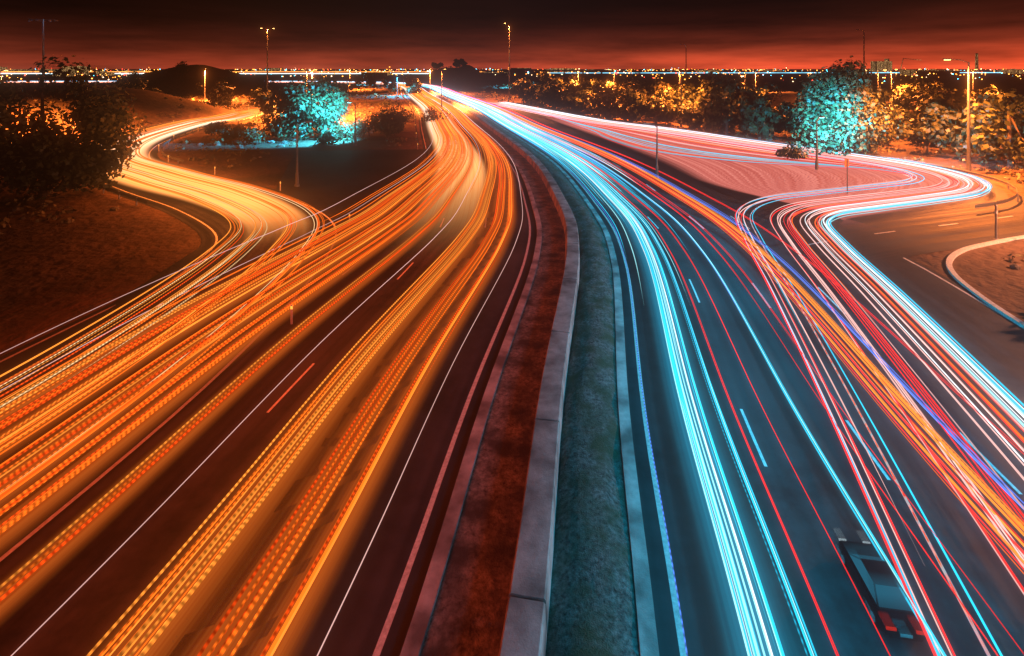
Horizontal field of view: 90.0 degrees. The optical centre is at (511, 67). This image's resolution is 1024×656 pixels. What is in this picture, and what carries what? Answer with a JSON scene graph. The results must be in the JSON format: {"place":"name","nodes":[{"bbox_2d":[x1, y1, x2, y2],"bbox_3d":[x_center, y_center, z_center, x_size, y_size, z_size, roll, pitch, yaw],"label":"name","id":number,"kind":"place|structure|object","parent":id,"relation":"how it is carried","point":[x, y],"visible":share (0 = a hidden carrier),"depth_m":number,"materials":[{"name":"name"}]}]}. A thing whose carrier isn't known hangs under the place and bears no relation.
{"place":"outdoors","nodes":[
{"label":"outdoors","id":0,"kind":"place"},
{"bbox_2d":[0,122,445,420],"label":"trail","id":1,"kind":"object","parent":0,"point":[134,338],"visible":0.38,"depth_m":24.15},
{"bbox_2d":[0,113,458,502],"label":"trail","id":2,"kind":"object","parent":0,"point":[187,362],"visible":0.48,"depth_m":21.62,"materials":[{"name":"orange"}]},
{"bbox_2d":[110,149,435,304],"bbox_3d":[-20.283,12.976,53.980,21.593,0.001,53.270,0,0,-5],"label":"road junction","id":3,"kind":"object","parent":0,"point":[327,179],"visible":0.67,"depth_m":60.40,"materials":[{"name":"asphalt"}]},
{"bbox_2d":[294,121,313,186],"bbox_3d":[-22.845,9.445,56.220,1.983,7.110,0.574,0,0,-19],"label":"street light","id":4,"kind":"object","parent":3,"relation":"on","point":[296,184],"visible":1,"depth_m":55.92,"materials":[{"name":"metal"}]},
{"bbox_2d":[112,116,495,655],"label":"trail","id":5,"kind":"object","parent":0,"point":[179,621],"visible":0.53,"depth_m":14.85,"materials":[{"name":"orange"}]},
{"bbox_2d":[195,112,504,655],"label":"trail","id":6,"kind":"object","parent":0,"point":[245,624],"visible":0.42,"depth_m":15.04,"materials":[{"name":"orange"}]},
{"bbox_2d":[255,134,513,655],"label":"trail","id":7,"kind":"object","parent":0,"point":[297,622],"visible":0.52,"depth_m":14.95,"materials":[{"name":"orange"}]},
{"bbox_2d":[420,89,564,655],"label":"median gravel","id":8,"kind":"structure","parent":0,"point":[468,614],"depth_m":15.85,"materials":[{"name":"gravel"}]},
{"bbox_2d":[0,71,1023,655],"bbox_3d":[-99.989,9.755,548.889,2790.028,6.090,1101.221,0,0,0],"label":"light trails","id":9,"kind":"object","parent":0,"point":[516,123],"visible":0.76,"depth_m":21.43,"materials":[{"name":"orange"}]},
{"bbox_2d":[0,69,1023,356],"bbox_3d":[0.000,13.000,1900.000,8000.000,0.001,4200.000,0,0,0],"label":"ground","id":10,"kind":"structure","parent":0,"point":[98,253],"depth_m":42.66,"materials":[{"name":"soil"}]},
{"bbox_2d":[28,19,57,82],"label":"mast","id":11,"kind":"object","parent":10,"relation":"on","point":[49,20],"visible":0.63,"depth_m":129.88,"materials":[{"name":"metal"}]},
{"bbox_2d":[3,84,246,132],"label":"hill","id":12,"kind":"structure","parent":10,"relation":"on","point":[151,105],"depth_m":122.87,"materials":[{"name":"soil"}]},
{"bbox_2d":[128,77,160,91],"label":"tree","id":13,"kind":"object","parent":12,"relation":"on","point":[140,83],"visible":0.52,"depth_m":147.89,"materials":[{"name":"green plant"}]},
{"bbox_2d":[194,81,235,106],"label":"tree","id":14,"kind":"object","parent":12,"relation":"on","point":[225,96],"visible":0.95,"depth_m":153.59,"materials":[{"name":"green plant"}]},
{"bbox_2d":[110,64,284,89],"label":"mound","id":15,"kind":"object","parent":10,"relation":"on","point":[193,75],"visible":0.48,"depth_m":310.58,"materials":[{"name":"soil"}]},
{"bbox_2d":[175,61,192,76],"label":"tree","id":16,"kind":"object","parent":15,"relation":"on","point":[181,66],"visible":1,"depth_m":308.23,"materials":[{"name":"green plant"}]},
{"bbox_2d":[0,90,404,590],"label":"slip road","id":17,"kind":"structure","parent":10,"relation":"on","point":[21,555],"depth_m":23.39,"materials":[{"name":"asphalt"}]},
{"bbox_2d":[97,105,258,205],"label":"guardrail","id":18,"kind":"object","parent":17,"relation":"on","point":[119,193],"visible":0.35,"depth_m":51.71,"materials":[{"name":"metal"}]},
{"bbox_2d":[108,118,295,221],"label":"trails","id":19,"kind":"object","parent":17,"relation":"on","point":[265,212],"visible":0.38,"depth_m":53.10,"materials":[{"name":"orange"}]},
{"bbox_2d":[161,113,263,163],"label":"guardrail","id":20,"kind":"object","parent":10,"relation":"on","point":[171,157],"visible":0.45,"depth_m":92.69,"materials":[{"name":"metal"}]},
{"bbox_2d":[210,121,242,141],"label":"lit bush","id":21,"kind":"object","parent":10,"relation":"on","point":[221,130],"visible":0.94,"depth_m":89.78,"materials":[{"name":"green plant"}]},
{"bbox_2d":[238,126,265,143],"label":"lit bush","id":22,"kind":"object","parent":10,"relation":"on","point":[249,134],"visible":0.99,"depth_m":86.93,"materials":[{"name":"green plant"}]},
{"bbox_2d":[248,90,276,122],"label":"tree","id":23,"kind":"object","parent":10,"relation":"on","point":[260,98],"visible":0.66,"depth_m":117.47,"materials":[{"name":"green plant"}]},
{"bbox_2d":[254,76,277,91],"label":"tree","id":24,"kind":"object","parent":10,"relation":"on","point":[260,85],"visible":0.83,"depth_m":249.76,"materials":[{"name":"green plant"}]},
{"bbox_2d":[138,90,417,323],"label":"marker posts","id":25,"kind":"object","parent":10,"relation":"on","point":[291,314],"visible":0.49,"depth_m":53.96,"materials":[{"name":"white paint"}]},
{"bbox_2d":[257,74,351,139],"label":"tree","id":26,"kind":"object","parent":10,"relation":"on","point":[296,107],"visible":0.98,"depth_m":91.11,"materials":[{"name":"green plant"}]},
{"bbox_2d":[317,130,339,144],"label":"lit bush","id":27,"kind":"object","parent":10,"relation":"on","point":[328,137],"visible":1,"depth_m":84.98,"materials":[{"name":"green plant"}]},
{"bbox_2d":[330,120,367,139],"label":"lit bush","id":28,"kind":"object","parent":10,"relation":"on","point":[347,133],"visible":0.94,"depth_m":90.94,"materials":[{"name":"green plant"}]},
{"bbox_2d":[348,74,364,92],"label":"tree","id":29,"kind":"object","parent":10,"relation":"on","point":[357,81],"visible":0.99,"depth_m":263.67,"materials":[{"name":"green plant"}]},
{"bbox_2d":[350,114,381,135],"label":"lit bush","id":30,"kind":"object","parent":10,"relation":"on","point":[371,127],"visible":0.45,"depth_m":95.61,"materials":[{"name":"green plant"}]},
{"bbox_2d":[366,72,378,84],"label":"tree","id":31,"kind":"object","parent":10,"relation":"on","point":[372,78],"visible":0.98,"depth_m":368.62,"materials":[{"name":"green plant"}]},
{"bbox_2d":[368,107,405,138],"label":"bush","id":32,"kind":"object","parent":10,"relation":"on","point":[388,126],"visible":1,"depth_m":91.79,"materials":[{"name":"green plant"}]},
{"bbox_2d":[388,81,401,94],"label":"tree","id":33,"kind":"object","parent":10,"relation":"on","point":[393,85],"visible":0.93,"depth_m":244.29,"materials":[{"name":"green plant"}]},
{"bbox_2d":[383,99,413,120],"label":"lit bush","id":34,"kind":"object","parent":10,"relation":"on","point":[403,113],"visible":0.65,"depth_m":123.50,"materials":[{"name":"green plant"}]},
{"bbox_2d":[404,74,417,86],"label":"tree","id":35,"kind":"object","parent":10,"relation":"on","point":[409,79],"visible":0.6,"depth_m":318.02,"materials":[{"name":"green plant"}]},
{"bbox_2d":[405,79,422,93],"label":"bush","id":36,"kind":"object","parent":10,"relation":"on","point":[414,88],"visible":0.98,"depth_m":237.90,"materials":[{"name":"green plant"}]},
{"bbox_2d":[419,105,449,123],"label":"lit bush","id":37,"kind":"object","parent":10,"relation":"on","point":[432,113],"visible":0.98,"depth_m":117.17,"materials":[{"name":"green plant"}]},
{"bbox_2d":[418,65,492,82],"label":"mound","id":38,"kind":"object","parent":10,"relation":"on","point":[447,76],"visible":0.75,"depth_m":454.59,"materials":[{"name":"soil"}]},
{"bbox_2d":[452,77,466,88],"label":"tree","id":39,"kind":"object","parent":10,"relation":"on","point":[460,82],"visible":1,"depth_m":301.86,"materials":[{"name":"green plant"}]},
{"bbox_2d":[400,83,579,655],"bbox_3d":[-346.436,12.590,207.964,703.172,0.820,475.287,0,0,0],"label":"median barrier","id":40,"kind":"object","parent":10,"relation":"on","point":[525,630],"visible":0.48,"depth_m":15.40,"materials":[{"name":"concrete"}]},
{"bbox_2d":[2,67,1020,82],"bbox_3d":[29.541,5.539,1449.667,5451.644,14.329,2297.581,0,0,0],"label":"city lamps","id":41,"kind":"object","parent":10,"relation":"on","point":[528,72],"visible":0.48,"depth_m":945.86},
{"bbox_2d":[0,72,1022,269],"bbox_3d":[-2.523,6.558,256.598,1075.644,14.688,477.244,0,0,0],"label":"verge stones","id":42,"kind":"object","parent":10,"relation":"on","point":[1012,266],"visible":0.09,"depth_m":91.67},
{"bbox_2d":[0,83,1023,655],"bbox_3d":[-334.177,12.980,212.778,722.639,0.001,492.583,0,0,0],"label":"motorway","id":43,"kind":"structure","parent":10,"relation":"on","point":[154,521],"depth_m":17.00,"materials":[{"name":"asphalt"}]},
{"bbox_2d":[16,82,482,192],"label":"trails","id":44,"kind":"object","parent":43,"relation":"on","point":[467,183],"visible":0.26,"depth_m":64.25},
{"bbox_2d":[0,118,451,452],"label":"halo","id":45,"kind":"object","parent":44,"relation":"on","point":[176,337],"visible":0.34,"depth_m":26.23,"materials":[{"name":"orange"}]},
{"bbox_2d":[0,119,464,545],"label":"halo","id":46,"kind":"object","parent":44,"relation":"on","point":[39,509],"visible":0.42,"depth_m":18.60,"materials":[{"name":"orange"}]},
{"bbox_2d":[0,113,473,615],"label":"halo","id":47,"kind":"object","parent":44,"relation":"on","point":[23,587],"visible":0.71,"depth_m":16.54,"materials":[{"name":"orange"}]},
{"bbox_2d":[0,87,1023,655],"bbox_3d":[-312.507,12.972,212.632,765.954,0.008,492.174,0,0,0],"label":"road markings","id":48,"kind":"object","parent":43,"relation":"on","point":[420,537],"visible":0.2,"depth_m":17.81,"materials":[{"name":"white paint"}]},
{"bbox_2d":[839,538,925,641],"bbox_3d":[8.995,12.625,12.575,1.080,0.707,2.270,0,0,8],"label":"car","id":49,"kind":"object","parent":43,"relation":"on","point":[884,595],"visible":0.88,"depth_m":12.12,"materials":[{"name":"black paint"}]},
{"bbox_2d":[0,66,1023,75],"bbox_3d":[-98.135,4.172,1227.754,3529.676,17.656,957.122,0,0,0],"label":"city lights","id":50,"kind":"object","parent":10,"relation":"on","point":[936,72],"depth_m":1014.18,"materials":[{"name":"grey"}]},
{"bbox_2d":[0,65,1023,261],"bbox_3d":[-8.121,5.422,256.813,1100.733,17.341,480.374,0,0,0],"label":"verge scrub","id":51,"kind":"object","parent":10,"relation":"on","point":[169,91],"visible":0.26,"depth_m":147.65,"materials":[{"name":"plant"}]},
{"bbox_2d":[0,55,147,203],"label":"tree","id":52,"kind":"object","parent":51,"relation":"on","point":[55,154],"visible":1,"depth_m":51.09,"materials":[{"name":"green plant"}]},
{"bbox_2d":[452,59,467,66],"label":"tree","id":53,"kind":"object","parent":51,"relation":"on","point":[460,62],"visible":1,"depth_m":458.70,"materials":[{"name":"black plant"}]},
{"bbox_2d":[510,80,531,104],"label":"tree","id":54,"kind":"object","parent":10,"relation":"on","point":[516,87],"visible":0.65,"depth_m":177.55,"materials":[{"name":"green plant"}]},
{"bbox_2d":[400,88,658,655],"bbox_3d":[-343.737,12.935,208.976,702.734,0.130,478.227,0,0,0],"label":"median kerbs","id":55,"kind":"structure","parent":10,"relation":"on","point":[424,609],"depth_m":15.84,"materials":[{"name":"concrete"}]},
{"bbox_2d":[425,87,639,655],"bbox_3d":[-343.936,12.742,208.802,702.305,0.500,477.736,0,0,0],"label":"grass median","id":56,"kind":"object","parent":10,"relation":"on","point":[592,609],"visible":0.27,"depth_m":15.52,"materials":[{"name":"plant"}]},
{"bbox_2d":[524,83,543,105],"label":"tree","id":57,"kind":"object","parent":10,"relation":"on","point":[530,92],"visible":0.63,"depth_m":171.63,"materials":[{"name":"green plant"}]},
{"bbox_2d":[533,84,552,106],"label":"tree","id":58,"kind":"object","parent":10,"relation":"on","point":[543,94],"visible":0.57,"depth_m":162.10,"materials":[{"name":"green plant"}]},
{"bbox_2d":[478,70,611,74],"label":"overpass","id":59,"kind":"object","parent":10,"relation":"on","point":[546,70],"visible":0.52,"depth_m":874.40,"materials":[{"name":"concrete"}]},
{"bbox_2d":[538,71,551,87],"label":"tree","id":60,"kind":"object","parent":10,"relation":"on","point":[545,79],"visible":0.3,"depth_m":183.64,"materials":[{"name":"green plant"}]},
{"bbox_2d":[545,82,567,109],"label":"tree","id":61,"kind":"object","parent":10,"relation":"on","point":[555,90],"visible":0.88,"depth_m":157.63,"materials":[{"name":"green plant"}]},
{"bbox_2d":[545,74,572,89],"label":"tree","id":62,"kind":"object","parent":10,"relation":"on","point":[557,80],"visible":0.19,"depth_m":173.81,"materials":[{"name":"green plant"}]},
{"bbox_2d":[561,84,583,110],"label":"tree","id":63,"kind":"object","parent":10,"relation":"on","point":[568,95],"visible":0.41,"depth_m":150.64,"materials":[{"name":"green plant"}]},
{"bbox_2d":[573,75,592,87],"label":"tree","id":64,"kind":"object","parent":10,"relation":"on","point":[584,78],"visible":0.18,"depth_m":178.94,"materials":[{"name":"green plant"}]},
{"bbox_2d":[572,89,594,113],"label":"tree","id":65,"kind":"object","parent":10,"relation":"on","point":[577,101],"visible":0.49,"depth_m":141.83,"materials":[{"name":"green plant"}]},
{"bbox_2d":[582,92,609,116],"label":"tree","id":66,"kind":"object","parent":10,"relation":"on","point":[587,110],"visible":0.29,"depth_m":133.99,"materials":[{"name":"green plant"}]},
{"bbox_2d":[584,84,625,119],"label":"tree","id":67,"kind":"object","parent":10,"relation":"on","point":[607,97],"visible":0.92,"depth_m":126.13,"materials":[{"name":"green plant"}]},
{"bbox_2d":[533,74,676,86],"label":"mound","id":68,"kind":"object","parent":10,"relation":"on","point":[591,76],"visible":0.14,"depth_m":321.17,"materials":[{"name":"soil"}]},
{"bbox_2d":[596,75,630,109],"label":"tree","id":69,"kind":"object","parent":10,"relation":"on","point":[623,79],"visible":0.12,"depth_m":144.60,"materials":[{"name":"green plant"}]},
{"bbox_2d":[612,86,646,122],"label":"tree","id":70,"kind":"object","parent":10,"relation":"on","point":[635,111],"visible":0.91,"depth_m":119.66,"materials":[{"name":"green plant"}]},
{"bbox_2d":[617,74,653,102],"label":"tree","id":71,"kind":"object","parent":10,"relation":"on","point":[640,83],"visible":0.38,"depth_m":128.07,"materials":[{"name":"green plant"}]},
{"bbox_2d":[634,76,675,120],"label":"tree","id":72,"kind":"object","parent":10,"relation":"on","point":[655,88],"visible":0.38,"depth_m":121.83,"materials":[{"name":"green plant"}]},
{"bbox_2d":[638,86,677,124],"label":"tree","id":73,"kind":"object","parent":10,"relation":"on","point":[663,112],"visible":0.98,"depth_m":113.97,"materials":[{"name":"green plant"}]},
{"bbox_2d":[669,79,706,108],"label":"tree","id":74,"kind":"object","parent":10,"relation":"on","point":[688,88],"visible":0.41,"depth_m":120.35,"materials":[{"name":"green plant"}]},
{"bbox_2d":[675,99,715,129],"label":"tree","id":75,"kind":"object","parent":10,"relation":"on","point":[692,117],"visible":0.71,"depth_m":105.22,"materials":[{"name":"green plant"}]},
{"bbox_2d":[683,70,745,110],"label":"tree","id":76,"kind":"object","parent":10,"relation":"on","point":[732,91],"visible":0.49,"depth_m":112.73,"materials":[{"name":"green plant"}]},
{"bbox_2d":[699,86,739,134],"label":"tree","id":77,"kind":"object","parent":10,"relation":"on","point":[727,121],"visible":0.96,"depth_m":98.65,"materials":[{"name":"green plant"}]},
{"bbox_2d":[713,74,751,89],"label":"tree","id":78,"kind":"object","parent":10,"relation":"on","point":[732,77],"visible":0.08,"depth_m":133.83,"materials":[{"name":"green plant"}]},
{"bbox_2d":[730,89,779,111],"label":"tree","id":79,"kind":"object","parent":10,"relation":"on","point":[748,95],"visible":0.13,"depth_m":106.03,"materials":[{"name":"green plant"}]},
{"bbox_2d":[506,108,1007,313],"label":"road ramp apron","id":80,"kind":"object","parent":10,"relation":"on","point":[899,269],"visible":0.34,"depth_m":56.30,"materials":[{"name":"asphalt"}]},
{"bbox_2d":[643,123,659,178],"bbox_3d":[16.350,9.745,60.000,1.851,6.510,0.580,0,0,0],"label":"street light","id":81,"kind":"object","parent":80,"relation":"on","point":[657,170],"visible":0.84,"depth_m":59.92,"materials":[{"name":"metal"}]},
{"bbox_2d":[568,123,969,213],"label":"trails","id":82,"kind":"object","parent":80,"relation":"on","point":[709,174],"depth_m":58.41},
{"bbox_2d":[814,116,824,172],"bbox_3d":[38.115,9.545,63.421,2.060,6.910,0.594,0,0,-34],"label":"street lamp","id":83,"kind":"object","parent":80,"relation":"on","point":[816,165],"visible":0.77,"depth_m":62.93,"materials":[{"name":"metal"}]},
{"bbox_2d":[738,97,782,139],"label":"tree","id":84,"kind":"object","parent":10,"relation":"on","point":[749,121],"visible":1,"depth_m":91.94,"materials":[{"name":"green plant"}]},
{"bbox_2d":[752,75,770,91],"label":"tree","id":85,"kind":"object","parent":10,"relation":"on","point":[761,80],"visible":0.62,"depth_m":209.90,"materials":[{"name":"green plant"}]},
{"bbox_2d":[734,82,792,112],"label":"tree","id":86,"kind":"object","parent":10,"relation":"on","point":[754,88],"visible":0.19,"depth_m":109.59,"materials":[{"name":"green plant"}]},
{"bbox_2d":[738,95,794,135],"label":"tree","id":87,"kind":"object","parent":10,"relation":"on","point":[778,128],"visible":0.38,"depth_m":96.10,"materials":[{"name":"green plant"}]},
{"bbox_2d":[531,106,1018,207],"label":"verge","id":88,"kind":"structure","parent":10,"relation":"on","point":[1008,184],"depth_m":62.27,"materials":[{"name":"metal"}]},
{"bbox_2d":[764,92,806,109],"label":"building","id":89,"kind":"structure","parent":10,"relation":"on","point":[789,97],"depth_m":147.13,"materials":[{"name":"paint"}]},
{"bbox_2d":[774,141,811,160],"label":"lit bush","id":90,"kind":"object","parent":10,"relation":"on","point":[793,153],"visible":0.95,"depth_m":69.82,"materials":[{"name":"green plant"}]},
{"bbox_2d":[777,100,818,144],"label":"tree","id":91,"kind":"object","parent":10,"relation":"on","point":[786,110],"visible":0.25,"depth_m":86.09,"materials":[{"name":"green plant"}]},
{"bbox_2d":[791,55,913,157],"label":"tree","id":92,"kind":"object","parent":10,"relation":"on","point":[850,122],"visible":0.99,"depth_m":71.43,"materials":[{"name":"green plant"}]},
{"bbox_2d":[724,196,1023,273],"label":"road side","id":93,"kind":"structure","parent":10,"relation":"on","point":[919,231],"depth_m":40.25,"materials":[{"name":"asphalt"}]},
{"bbox_2d":[993,204,997,239],"bbox_3d":[36.500,11.660,38.600,0.380,2.680,0.400,0,0,0],"label":"post","id":94,"kind":"object","parent":93,"relation":"on","point":[996,228],"visible":0.94,"depth_m":38.54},
{"bbox_2d":[875,86,917,129],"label":"tree","id":95,"kind":"object","parent":10,"relation":"on","point":[905,105],"visible":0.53,"depth_m":101.98,"materials":[{"name":"green plant"}]},
{"bbox_2d":[883,76,920,89],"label":"tree","id":96,"kind":"object","parent":10,"relation":"on","point":[898,82],"visible":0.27,"depth_m":159.54,"materials":[{"name":"green plant"}]},
{"bbox_2d":[886,76,939,115],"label":"tree","id":97,"kind":"object","parent":10,"relation":"on","point":[911,94],"visible":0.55,"depth_m":107.61,"materials":[{"name":"green plant"}]},
{"bbox_2d":[890,102,957,154],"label":"tree","id":98,"kind":"object","parent":10,"relation":"on","point":[934,118],"visible":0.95,"depth_m":73.49,"materials":[{"name":"green plant"}]},
{"bbox_2d":[871,53,978,71],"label":"buildings","id":99,"kind":"structure","parent":10,"relation":"on","point":[876,66],"depth_m":1391.00,"materials":[{"name":"grey"}]},
{"bbox_2d":[904,96,974,146],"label":"tree","id":100,"kind":"object","parent":10,"relation":"on","point":[941,101],"visible":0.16,"depth_m":83.94,"materials":[{"name":"green plant"}]},
{"bbox_2d":[923,86,955,106],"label":"tree","id":101,"kind":"object","parent":10,"relation":"on","point":[936,93],"visible":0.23,"depth_m":111.53,"materials":[{"name":"green plant"}]},
{"bbox_2d":[913,91,989,140],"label":"tree","id":102,"kind":"object","parent":10,"relation":"on","point":[960,98],"visible":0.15,"depth_m":92.04,"materials":[{"name":"green plant"}]},
{"bbox_2d":[943,58,972,171],"bbox_3d":[55.060,5.945,63.290,3.204,14.110,0.827,0,0,14],"label":"street light","id":103,"kind":"object","parent":10,"relation":"on","point":[968,165],"visible":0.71,"depth_m":62.90,"materials":[{"name":"metal"}]},
{"bbox_2d":[953,85,1006,113],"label":"tree","id":104,"kind":"object","parent":10,"relation":"on","point":[990,91],"visible":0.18,"depth_m":94.05,"materials":[{"name":"green plant"}]},
{"bbox_2d":[941,88,1023,167],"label":"tree","id":105,"kind":"object","parent":10,"relation":"on","point":[981,139],"visible":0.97,"depth_m":66.42,"materials":[{"name":"green plant"}]},
{"bbox_2d":[946,235,1023,327],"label":"kerb island","id":106,"kind":"structure","parent":10,"relation":"on","point":[952,256],"depth_m":31.96,"materials":[{"name":"white paint"}]},
{"bbox_2d":[974,108,1023,155],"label":"tree","id":107,"kind":"object","parent":10,"relation":"on","point":[1020,125],"visible":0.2,"depth_m":72.75,"materials":[{"name":"green plant"}]},
{"bbox_2d":[984,78,1015,99],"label":"tree","id":108,"kind":"object","parent":10,"relation":"on","point":[1003,86],"visible":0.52,"depth_m":186.46,"materials":[{"name":"green plant"}]},
{"bbox_2d":[0,0,1023,68],"label":"sky","id":109,"kind":"structure","parent":0,"point":[104,34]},
{"label":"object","id":110,"kind":"structure","parent":0,"visible":0},
{"bbox_2d":[522,134,780,655],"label":"trails","id":111,"kind":"object","parent":110,"relation":"on","point":[772,642],"visible":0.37,"depth_m":14.81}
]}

